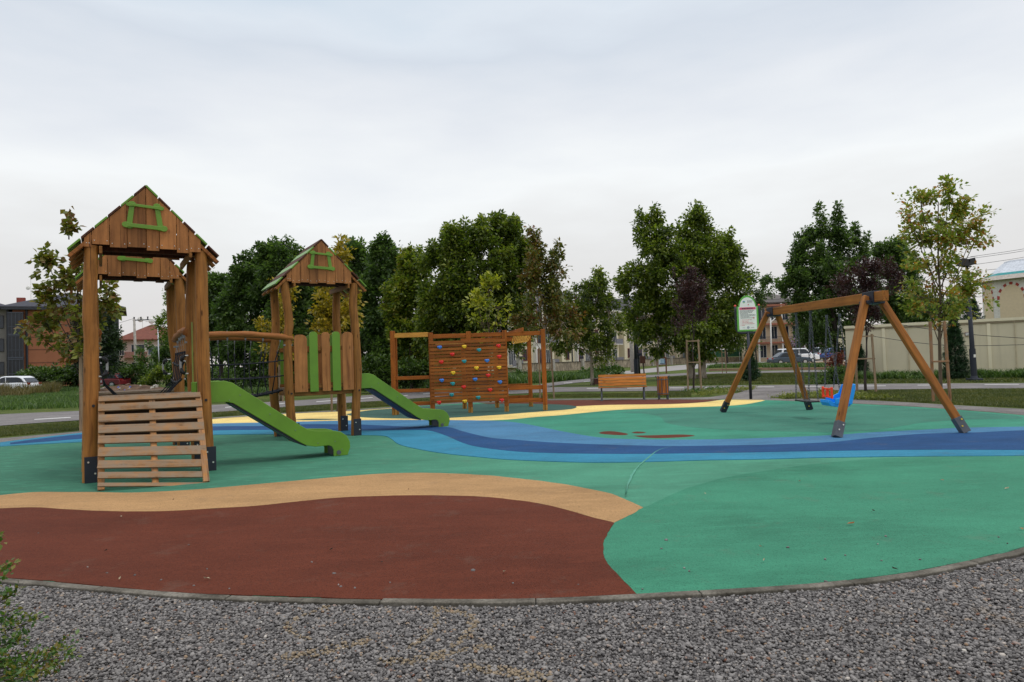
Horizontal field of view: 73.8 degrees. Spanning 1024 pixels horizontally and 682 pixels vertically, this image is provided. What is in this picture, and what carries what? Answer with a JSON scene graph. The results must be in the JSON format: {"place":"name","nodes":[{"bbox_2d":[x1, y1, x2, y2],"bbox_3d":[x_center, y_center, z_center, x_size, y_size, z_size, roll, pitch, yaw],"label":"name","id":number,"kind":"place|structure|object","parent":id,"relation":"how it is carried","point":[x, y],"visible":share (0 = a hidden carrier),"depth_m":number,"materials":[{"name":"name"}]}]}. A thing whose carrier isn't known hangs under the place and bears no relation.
{"place":"outdoors","nodes":[
{"label":"outdoors","id":0,"kind":"place"},
{"bbox_2d":[0,420,78,436],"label":"lawn grass","id":1,"kind":"structure","parent":0,"point":[25,429],"depth_m":18.45,"materials":[{"name":"plant"}]},
{"bbox_2d":[0,286,126,385],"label":"apartment block","id":2,"kind":"structure","parent":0,"point":[17,354],"depth_m":92.70,"materials":[{"name":"brick"}]},
{"bbox_2d":[118,317,185,375],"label":"house","id":3,"kind":"structure","parent":0,"point":[147,333],"depth_m":116.75,"materials":[{"name":"red tile"}]},
{"bbox_2d":[236,380,429,396],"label":"rough grass","id":4,"kind":"structure","parent":0,"point":[262,389],"depth_m":39.87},
{"bbox_2d":[432,290,558,371],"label":"apartment block","id":5,"kind":"structure","parent":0,"point":[511,360],"depth_m":91.85,"materials":[{"name":"beige glass"}]},
{"bbox_2d":[0,532,1023,681],"bbox_3d":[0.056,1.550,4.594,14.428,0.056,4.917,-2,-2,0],"label":"gravel","id":6,"kind":"structure","parent":0,"point":[51,630],"depth_m":3.48,"materials":[{"name":"gravel"}]},
{"bbox_2d":[0,531,82,681],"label":"shrub","id":7,"kind":"object","parent":6,"relation":"on","point":[17,670],"visible":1,"depth_m":2.85,"materials":[{"name":"green plant"}]},
{"bbox_2d":[0,399,1023,601],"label":"rubber surface","id":8,"kind":"object","parent":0,"point":[250,459],"visible":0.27,"depth_m":9.27,"materials":[{"name":"rubber"}]},
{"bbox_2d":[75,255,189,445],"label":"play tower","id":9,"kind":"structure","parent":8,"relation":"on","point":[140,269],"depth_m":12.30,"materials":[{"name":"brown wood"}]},
{"bbox_2d":[177,331,292,396],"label":"rope bridge","id":10,"kind":"structure","parent":9,"relation":"attached to","point":[251,336],"depth_m":13.20,"materials":[{"name":"wood"}]},
{"bbox_2d":[97,392,209,490],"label":"pallet ramp","id":11,"kind":"structure","parent":8,"relation":"on","point":[153,450],"depth_m":8.83,"materials":[{"name":"brown wood"}]},
{"bbox_2d":[67,185,349,483],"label":"play tower","id":12,"kind":"structure","parent":8,"relation":"on","point":[143,222],"depth_m":9.60,"materials":[{"name":"brown wood"}]},
{"bbox_2d":[99,327,188,394],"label":"rope bridge","id":13,"kind":"structure","parent":12,"relation":"attached to","point":[181,333],"depth_m":11.38,"materials":[{"name":"metal"}]},
{"bbox_2d":[0,495,635,599],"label":"red field","id":14,"kind":"structure","parent":8,"relation":"on","point":[430,546],"depth_m":5.28,"materials":[{"name":"rubber"}]},
{"bbox_2d":[0,473,642,522],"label":"tan field","id":15,"kind":"structure","parent":8,"relation":"on","point":[606,506],"depth_m":7.59,"materials":[{"name":"rubber"}]},
{"bbox_2d":[261,239,449,436],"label":"play tower","id":16,"kind":"structure","parent":8,"relation":"on","point":[326,363],"depth_m":13.93,"materials":[{"name":"brown wood"}]},
{"bbox_2d":[346,404,575,418],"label":"dark green field","id":17,"kind":"structure","parent":8,"relation":"on","point":[454,411],"depth_m":20.05,"materials":[{"name":"rubber"}]},
{"bbox_2d":[390,327,547,414],"bbox_3d":[-1.223,0.863,20.149,4.386,2.375,1.957,-2,-2,0],"label":"climbing frame","id":18,"kind":"object","parent":17,"relation":"on","point":[501,387],"visible":0.94,"depth_m":19.23,"materials":[{"name":"orange wood"}]},
{"bbox_2d":[212,400,764,423],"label":"yellow field","id":19,"kind":"structure","parent":8,"relation":"on","point":[334,415],"depth_m":19.05,"materials":[{"name":"rubber"}]},
{"bbox_2d":[0,430,1023,462],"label":"blue band light","id":20,"kind":"object","parent":8,"relation":"on","point":[430,441],"visible":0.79,"depth_m":9.72,"materials":[{"name":"rubber"}]},
{"bbox_2d":[10,424,1023,453],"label":"blue dark band","id":21,"kind":"object","parent":8,"relation":"on","point":[1004,440],"visible":0.77,"depth_m":10.45,"materials":[{"name":"rubber"}]},
{"bbox_2d":[484,399,720,405],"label":"red field","id":22,"kind":"structure","parent":8,"relation":"on","point":[613,402],"depth_m":21.76,"materials":[{"name":"rubber"}]},
{"bbox_2d":[598,374,646,400],"bbox_3d":[3.705,1.554,22.886,1.600,0.863,0.658,-2,-2,8],"label":"park bench","id":23,"kind":"object","parent":22,"relation":"on","point":[623,380],"visible":0.94,"depth_m":23.11,"materials":[{"name":"orange wood"}]},
{"bbox_2d":[213,420,1023,445],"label":"blue band","id":24,"kind":"object","parent":8,"relation":"on","point":[507,430],"visible":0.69,"depth_m":11.84,"materials":[{"name":"rubber"}]},
{"bbox_2d":[655,375,669,399],"bbox_3d":[4.981,1.534,22.525,0.508,0.790,0.397,-2,-2,0],"label":"litter bin","id":25,"kind":"object","parent":8,"relation":"on","point":[662,385],"visible":0.99,"depth_m":22.39,"materials":[{"name":"brown wood"}]},
{"bbox_2d":[485,401,1023,439],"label":"teal field","id":26,"kind":"structure","parent":8,"relation":"on","point":[593,424],"depth_m":13.43,"materials":[{"name":"rubber"}]},
{"bbox_2d":[603,456,1023,593],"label":"green field","id":27,"kind":"structure","parent":8,"relation":"on","point":[719,532],"depth_m":5.52,"materials":[{"name":"rubber"}]},
{"bbox_2d":[622,404,1023,431],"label":"dull green field","id":28,"kind":"structure","parent":8,"relation":"on","point":[797,417],"depth_m":14.54,"materials":[{"name":"rubber"}]},
{"bbox_2d":[720,290,970,437],"bbox_3d":[6.222,0.393,13.895,2.364,2.514,5.747,-2,-2,0],"label":"swing frame","id":29,"kind":"object","parent":8,"relation":"on","point":[864,300],"visible":0.94,"depth_m":11.70,"materials":[{"name":"brown wood"}]},
{"bbox_2d":[794,310,819,402],"bbox_3d":[6.227,0.315,14.510,0.260,1.945,0.708,-2,-2,0],"label":"flat swing","id":30,"kind":"object","parent":29,"relation":"hanging from","point":[796,333],"visible":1,"depth_m":14.44,"materials":[{"name":"black plastic"}]},
{"bbox_2d":[820,313,855,406],"bbox_3d":[6.278,0.376,13.239,0.523,1.802,0.549,-2,-2,0],"label":"toddler swing","id":31,"kind":"object","parent":29,"relation":"hanging from","point":[832,400],"visible":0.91,"depth_m":13.10,"materials":[{"name":"blue plastic"}]},
{"bbox_2d":[0,383,1023,425],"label":"path","id":32,"kind":"structure","parent":0,"point":[17,418],"depth_m":26.93,"materials":[{"name":"asphalt"}]},
{"bbox_2d":[0,356,1023,437],"bbox_3d":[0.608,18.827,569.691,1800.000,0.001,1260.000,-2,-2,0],"label":"ground","id":33,"kind":"structure","parent":0,"point":[651,381],"depth_m":30.27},
{"bbox_2d":[0,381,36,396],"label":"dry weeds","id":34,"kind":"object","parent":33,"relation":"on","point":[5,390],"visible":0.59,"depth_m":51.00,"materials":[{"name":"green plant"}]},
{"bbox_2d":[0,376,41,387],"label":"parked car","id":35,"kind":"object","parent":33,"relation":"on","point":[14,380],"visible":0.28,"depth_m":59.18,"materials":[{"name":"white paint"}]},
{"bbox_2d":[0,380,63,392],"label":"dry weeds","id":36,"kind":"object","parent":33,"relation":"on","point":[53,386],"visible":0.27,"depth_m":54.85,"materials":[{"name":"green plant"}]},
{"bbox_2d":[13,362,78,386],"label":"hedge","id":37,"kind":"object","parent":33,"relation":"on","point":[65,376],"visible":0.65,"depth_m":64.83,"materials":[{"name":"green plant"}]},
{"bbox_2d":[13,206,125,374],"bbox_3d":[-11.626,-0.589,17.817,3.060,5.925,1.410,-2,-2,0],"label":"maple tree","id":38,"kind":"object","parent":33,"relation":"on","point":[48,319],"visible":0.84,"depth_m":17.85,"materials":[{"name":"green plant"}]},
{"bbox_2d":[79,355,82,430],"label":"tree stakes","id":39,"kind":"object","parent":33,"relation":"on","point":[80,391],"visible":0.48,"depth_m":17.54,"materials":[{"name":"wood"}]},
{"bbox_2d":[60,309,127,378],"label":"leafy tree","id":40,"kind":"object","parent":33,"relation":"on","point":[110,341],"visible":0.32,"depth_m":61.82,"materials":[{"name":"green plant"}]},
{"bbox_2d":[0,386,187,409],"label":"tall grass","id":41,"kind":"structure","parent":33,"relation":"on","point":[60,399],"depth_m":36.19,"materials":[{"name":"plant"}]},
{"bbox_2d":[78,373,130,385],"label":"parked car","id":42,"kind":"object","parent":33,"relation":"on","point":[115,380],"visible":0.35,"depth_m":65.10,"materials":[{"name":"red paint"}]},
{"bbox_2d":[100,383,165,390],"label":"rubble heap","id":43,"kind":"object","parent":33,"relation":"on","point":[128,386],"visible":0.34,"depth_m":49.36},
{"bbox_2d":[137,361,172,385],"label":"bush","id":44,"kind":"object","parent":33,"relation":"on","point":[154,375],"visible":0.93,"depth_m":54.81,"materials":[{"name":"green plant"}]},
{"bbox_2d":[129,334,186,384],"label":"leafy tree","id":45,"kind":"object","parent":33,"relation":"on","point":[164,351],"visible":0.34,"depth_m":79.52,"materials":[{"name":"green plant"}]},
{"bbox_2d":[151,283,172,346],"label":"leafy tree","id":46,"kind":"object","parent":33,"relation":"on","point":[158,322],"visible":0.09,"depth_m":59.72,"materials":[{"name":"green plant"}]},
{"bbox_2d":[110,359,215,386],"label":"hedge","id":47,"kind":"object","parent":33,"relation":"on","point":[128,372],"visible":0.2,"depth_m":66.89,"materials":[{"name":"green plant"}]},
{"bbox_2d":[208,267,249,380],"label":"leafy tree","id":48,"kind":"object","parent":33,"relation":"on","point":[216,282],"visible":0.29,"depth_m":49.24,"materials":[{"name":"green plant"}]},
{"bbox_2d":[210,248,268,385],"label":"leafy tree","id":49,"kind":"object","parent":33,"relation":"on","point":[227,309],"visible":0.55,"depth_m":45.37,"materials":[{"name":"green plant"}]},
{"bbox_2d":[214,368,294,387],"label":"bush","id":50,"kind":"object","parent":33,"relation":"on","point":[241,375],"visible":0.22,"depth_m":43.36,"materials":[{"name":"green plant"}]},
{"bbox_2d":[253,277,301,400],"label":"leafy tree","id":51,"kind":"object","parent":33,"relation":"on","point":[281,312],"visible":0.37,"depth_m":30.45,"materials":[{"name":"green plant"}]},
{"bbox_2d":[245,234,315,379],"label":"leafy tree","id":52,"kind":"object","parent":33,"relation":"on","point":[274,259],"visible":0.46,"depth_m":43.59,"materials":[{"name":"green plant"}]},
{"bbox_2d":[186,361,460,382],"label":"hedge","id":53,"kind":"object","parent":33,"relation":"on","point":[215,369],"visible":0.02,"depth_m":60.52,"materials":[{"name":"green plant"}]},
{"bbox_2d":[305,234,366,410],"bbox_3d":[-5.748,-0.599,22.200,1.998,5.833,1.852,-2,-2,0],"label":"leafy tree","id":54,"kind":"object","parent":33,"relation":"on","point":[322,314],"visible":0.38,"depth_m":22.00,"materials":[{"name":"green plant"}]},
{"bbox_2d":[324,235,380,360],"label":"leafy tree","id":55,"kind":"object","parent":33,"relation":"on","point":[356,265],"visible":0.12,"depth_m":44.72,"materials":[{"name":"green plant"}]},
{"bbox_2d":[361,352,390,391],"bbox_3d":[-7.128,1.686,35.951,3.062,2.190,2.191,-2,-2,0],"label":"bush","id":56,"kind":"object","parent":33,"relation":"on","point":[371,364],"visible":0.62,"depth_m":35.53,"materials":[{"name":"green plant"}]},
{"bbox_2d":[357,230,414,383],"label":"leafy tree","id":57,"kind":"object","parent":33,"relation":"on","point":[382,264],"visible":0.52,"depth_m":42.51,"materials":[{"name":"green plant"}]},
{"bbox_2d":[376,241,433,388],"bbox_3d":[-5.568,-1.433,37.956,3.997,8.467,3.351,-2,-2,0],"label":"leafy tree","id":58,"kind":"object","parent":33,"relation":"on","point":[400,293],"visible":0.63,"depth_m":37.48,"materials":[{"name":"green plant"}]},
{"bbox_2d":[387,355,437,388],"bbox_3d":[-5.181,1.717,36.014,2.989,2.015,2.460,-2,-2,0],"label":"bush","id":59,"kind":"object","parent":33,"relation":"on","point":[412,367],"visible":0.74,"depth_m":35.64,"materials":[{"name":"green plant"}]},
{"bbox_2d":[212,391,690,416],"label":"lawn grass","id":60,"kind":"structure","parent":33,"relation":"on","point":[383,404],"depth_m":25.27,"materials":[{"name":"plant"}]},
{"bbox_2d":[410,209,547,391],"bbox_3d":[-1.631,-1.932,33.039,6.766,8.998,4.807,-2,-2,0],"label":"leafy tree","id":61,"kind":"object","parent":33,"relation":"on","point":[440,309],"visible":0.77,"depth_m":32.18,"materials":[{"name":"green plant"}]},
{"bbox_2d":[389,370,607,385],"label":"rough grass","id":62,"kind":"structure","parent":33,"relation":"on","point":[521,378],"depth_m":47.30,"materials":[{"name":"plant"}]},
{"bbox_2d":[0,399,1023,606],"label":"rubber edge kerb","id":63,"kind":"structure","parent":33,"relation":"on","point":[595,599],"depth_m":4.10,"materials":[{"name":"concrete"}]},
{"bbox_2d":[0,390,1023,441],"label":"gravel bed","id":64,"kind":"object","parent":33,"relation":"on","point":[761,395],"visible":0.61,"depth_m":19.01,"materials":[{"name":"gravel"}]},
{"bbox_2d":[461,270,513,401],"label":"leafy tree","id":65,"kind":"object","parent":64,"relation":"on","point":[486,280],"visible":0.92,"depth_m":24.46,"materials":[{"name":"green plant"}]},
{"bbox_2d":[507,224,587,399],"bbox_3d":[1.316,-1.066,24.683,3.000,6.461,1.921,-2,-2,0],"label":"leafy tree","id":66,"kind":"object","parent":64,"relation":"on","point":[551,291],"visible":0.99,"depth_m":24.63,"materials":[{"name":"green plant"}]},
{"bbox_2d":[734,295,760,398],"bbox_3d":[7.401,0.193,21.338,0.792,3.240,0.108,-2,-2,6],"label":"notice sign","id":67,"kind":"object","parent":64,"relation":"on","point":[747,317],"visible":0.95,"depth_m":21.32,"materials":[{"name":"white metal"}]},
{"bbox_2d":[538,347,554,398],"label":"tree stakes","id":68,"kind":"object","parent":33,"relation":"on","point":[551,369],"visible":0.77,"depth_m":25.49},
{"bbox_2d":[546,264,628,384],"bbox_3d":[4.032,-0.878,37.657,4.906,6.695,2.736,-2,-2,0],"label":"leafy tree","id":69,"kind":"object","parent":33,"relation":"on","point":[596,290],"visible":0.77,"depth_m":37.31,"materials":[{"name":"green plant"}]},
{"bbox_2d":[576,362,625,374],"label":"bush","id":70,"kind":"object","parent":33,"relation":"on","point":[613,369],"visible":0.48,"depth_m":57.67,"materials":[{"name":"green plant"}]},
{"bbox_2d":[610,199,757,378],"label":"leafy tree","id":71,"kind":"object","parent":33,"relation":"on","point":[723,255],"visible":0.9,"depth_m":41.46,"materials":[{"name":"green plant"}]},
{"bbox_2d":[669,265,717,388],"bbox_3d":[7.445,-0.539,27.862,1.988,5.206,1.549,-2,-2,0],"label":"purple plum","id":72,"kind":"object","parent":33,"relation":"on","point":[690,293],"visible":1,"depth_m":27.80,"materials":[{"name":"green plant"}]},
{"bbox_2d":[686,340,701,390],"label":"tree stakes","id":73,"kind":"object","parent":33,"relation":"on","point":[687,362],"visible":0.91,"depth_m":27.35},
{"bbox_2d":[691,349,741,362],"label":"fence","id":74,"kind":"object","parent":33,"relation":"on","point":[731,358],"visible":0.04,"depth_m":131.81,"materials":[{"name":"grey"}]},
{"bbox_2d":[695,384,759,395],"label":"ground cover plants","id":75,"kind":"object","parent":33,"relation":"on","point":[717,391],"visible":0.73,"depth_m":25.87,"materials":[{"name":"green plant"}]},
{"bbox_2d":[707,313,761,362],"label":"leafy tree","id":76,"kind":"object","parent":33,"relation":"on","point":[742,344],"visible":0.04,"depth_m":117.72,"materials":[{"name":"green plant"}]},
{"bbox_2d":[741,349,761,380],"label":"conifer","id":77,"kind":"object","parent":33,"relation":"on","point":[755,373],"visible":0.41,"depth_m":35.17,"materials":[{"name":"green plant"}]},
{"bbox_2d":[742,265,776,364],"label":"leafy tree","id":78,"kind":"object","parent":33,"relation":"on","point":[761,295],"visible":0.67,"depth_m":49.81,"materials":[{"name":"green plant"}]},
{"bbox_2d":[742,293,797,361],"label":"house","id":79,"kind":"structure","parent":33,"relation":"on","point":[764,354],"depth_m":121.78,"materials":[{"name":"beige"}]},
{"bbox_2d":[709,367,844,370],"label":"road kerb","id":80,"kind":"structure","parent":33,"relation":"on","point":[800,368],"depth_m":58.63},
{"bbox_2d":[761,362,831,367],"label":"rough grass","id":81,"kind":"structure","parent":33,"relation":"on","point":[778,365],"depth_m":64.42,"materials":[{"name":"plant"}]},
{"bbox_2d":[772,199,874,366],"bbox_3d":[18.381,-3.136,40.055,5.270,10.435,4.835,-1,-2,-37],"label":"leafy tree","id":82,"kind":"object","parent":33,"relation":"on","point":[801,279],"visible":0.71,"depth_m":39.79,"materials":[{"name":"green plant"}]},
{"bbox_2d":[803,363,845,384],"bbox_3d":[13.887,1.582,29.997,1.883,1.193,1.630,-2,-2,0],"label":"bush","id":83,"kind":"object","parent":33,"relation":"on","point":[841,370],"visible":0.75,"depth_m":29.90,"materials":[{"name":"green plant"}]},
{"bbox_2d":[823,350,846,374],"bbox_3d":[15.747,1.163,33.028,1.359,1.584,1.117,-1,-2,-24],"label":"bush","id":84,"kind":"object","parent":33,"relation":"on","point":[840,359],"visible":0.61,"depth_m":32.91,"materials":[{"name":"red plant"}]},
{"bbox_2d":[771,388,904,399],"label":"ground cover plants","id":85,"kind":"object","parent":33,"relation":"on","point":[858,394],"visible":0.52,"depth_m":21.03,"materials":[{"name":"green plant"}]},
{"bbox_2d":[668,372,1023,384],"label":"lawn grass","id":86,"kind":"structure","parent":33,"relation":"on","point":[764,378],"depth_m":33.97,"materials":[{"name":"plant"}]},
{"bbox_2d":[857,344,869,371],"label":"conifer","id":87,"kind":"object","parent":33,"relation":"on","point":[860,363],"visible":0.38,"depth_m":35.23,"materials":[{"name":"green plant"}]},
{"bbox_2d":[823,254,908,390],"bbox_3d":[12.292,-0.601,23.330,2.668,4.737,1.646,-2,-2,0],"label":"purple plum","id":88,"kind":"object","parent":33,"relation":"on","point":[873,266],"visible":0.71,"depth_m":23.26,"materials":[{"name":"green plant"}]},
{"bbox_2d":[855,334,876,391],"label":"tree stakes","id":89,"kind":"object","parent":33,"relation":"on","point":[873,361],"visible":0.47,"depth_m":22.89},
{"bbox_2d":[867,234,933,323],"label":"leafy tree","id":90,"kind":"object","parent":33,"relation":"on","point":[880,249],"visible":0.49,"depth_m":45.51,"materials":[{"name":"green plant"}]},
{"bbox_2d":[880,292,966,323],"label":"leafy tree","id":91,"kind":"object","parent":33,"relation":"on","point":[924,318],"visible":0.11,"depth_m":49.07,"materials":[{"name":"green plant"}]},
{"bbox_2d":[844,317,1023,372],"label":"perimeter wall","id":92,"kind":"structure","parent":33,"relation":"on","point":[890,353],"depth_m":34.00,"materials":[{"name":"beige paint"}]},
{"bbox_2d":[854,367,1023,379],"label":"wall weeds","id":93,"kind":"object","parent":33,"relation":"on","point":[981,373],"depth_m":31.41,"materials":[{"name":"green plant"}]},
{"bbox_2d":[928,321,951,402],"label":"tree stakes","id":94,"kind":"object","parent":33,"relation":"on","point":[946,360],"visible":0.78,"depth_m":17.91,"materials":[{"name":"wood"}]},
{"bbox_2d":[891,173,1000,387],"bbox_3d":[12.013,-1.516,18.744,2.921,6.300,1.991,-2,-2,0],"label":"maple tree","id":95,"kind":"object","parent":33,"relation":"on","point":[949,238],"visible":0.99,"depth_m":18.75,"materials":[{"name":"green plant"}]},
{"bbox_2d":[942,314,970,379],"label":"conifer","id":96,"kind":"object","parent":33,"relation":"on","point":[958,367],"visible":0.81,"depth_m":30.07,"materials":[{"name":"green plant"}]},
{"bbox_2d":[957,258,982,380],"bbox_3d":[19.047,-0.893,28.416,0.629,5.132,0.440,-2,-2,0],"label":"street lamp","id":97,"kind":"object","parent":33,"relation":"on","point":[972,349],"visible":0.8,"depth_m":28.32,"materials":[{"name":"black metal"}]},
{"bbox_2d":[960,298,985,319],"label":"conifer","id":98,"kind":"object","parent":33,"relation":"on","point":[974,309],"visible":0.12,"depth_m":41.85,"materials":[{"name":"green plant"}]},
{"bbox_2d":[980,259,1023,318],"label":"building","id":99,"kind":"structure","parent":33,"relation":"on","point":[1007,282],"depth_m":51.11,"materials":[{"name":"beige paint"}]},
{"bbox_2d":[0,0,1023,369],"label":"sky","id":100,"kind":"structure","parent":0,"point":[308,121],"materials":[{"name":"white"}]},
{"bbox_2d":[554,293,623,361],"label":"apartment block","id":101,"kind":"structure","parent":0,"point":[574,355],"depth_m":103.26,"materials":[{"name":"beige paint"}]},
{"bbox_2d":[515,352,685,371],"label":"boundary wall","id":102,"kind":"structure","parent":0,"point":[573,365],"depth_m":93.60,"materials":[{"name":"concrete"}]},
{"bbox_2d":[612,299,674,359],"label":"apartment block","id":103,"kind":"structure","parent":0,"point":[624,350],"depth_m":113.89,"materials":[{"name":"beige paint"}]},
{"bbox_2d":[541,370,826,386],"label":"path","id":104,"kind":"structure","parent":0,"point":[578,381],"depth_m":51.29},
{"bbox_2d":[610,360,844,373],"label":"road","id":105,"kind":"structure","parent":0,"point":[673,368],"depth_m":82.51,"materials":[{"name":"asphalt"}]},
{"bbox_2d":[786,387,1023,407],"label":"lawn grass","id":106,"kind":"structure","parent":0,"point":[993,397],"depth_m":19.45,"materials":[{"name":"plant"}]},
{"label":"parking ground","id":107,"kind":"structure","parent":0,"visible":0},
{"bbox_2d":[767,352,811,362],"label":"parked car","id":108,"kind":"object","parent":107,"relation":"on","point":[781,357],"visible":0.69,"depth_m":79.11,"materials":[{"name":"metal"}]},
{"bbox_2d":[776,348,819,362],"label":"parked car","id":109,"kind":"object","parent":107,"relation":"on","point":[804,352],"visible":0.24,"depth_m":85.14,"materials":[{"name":"white paint"}]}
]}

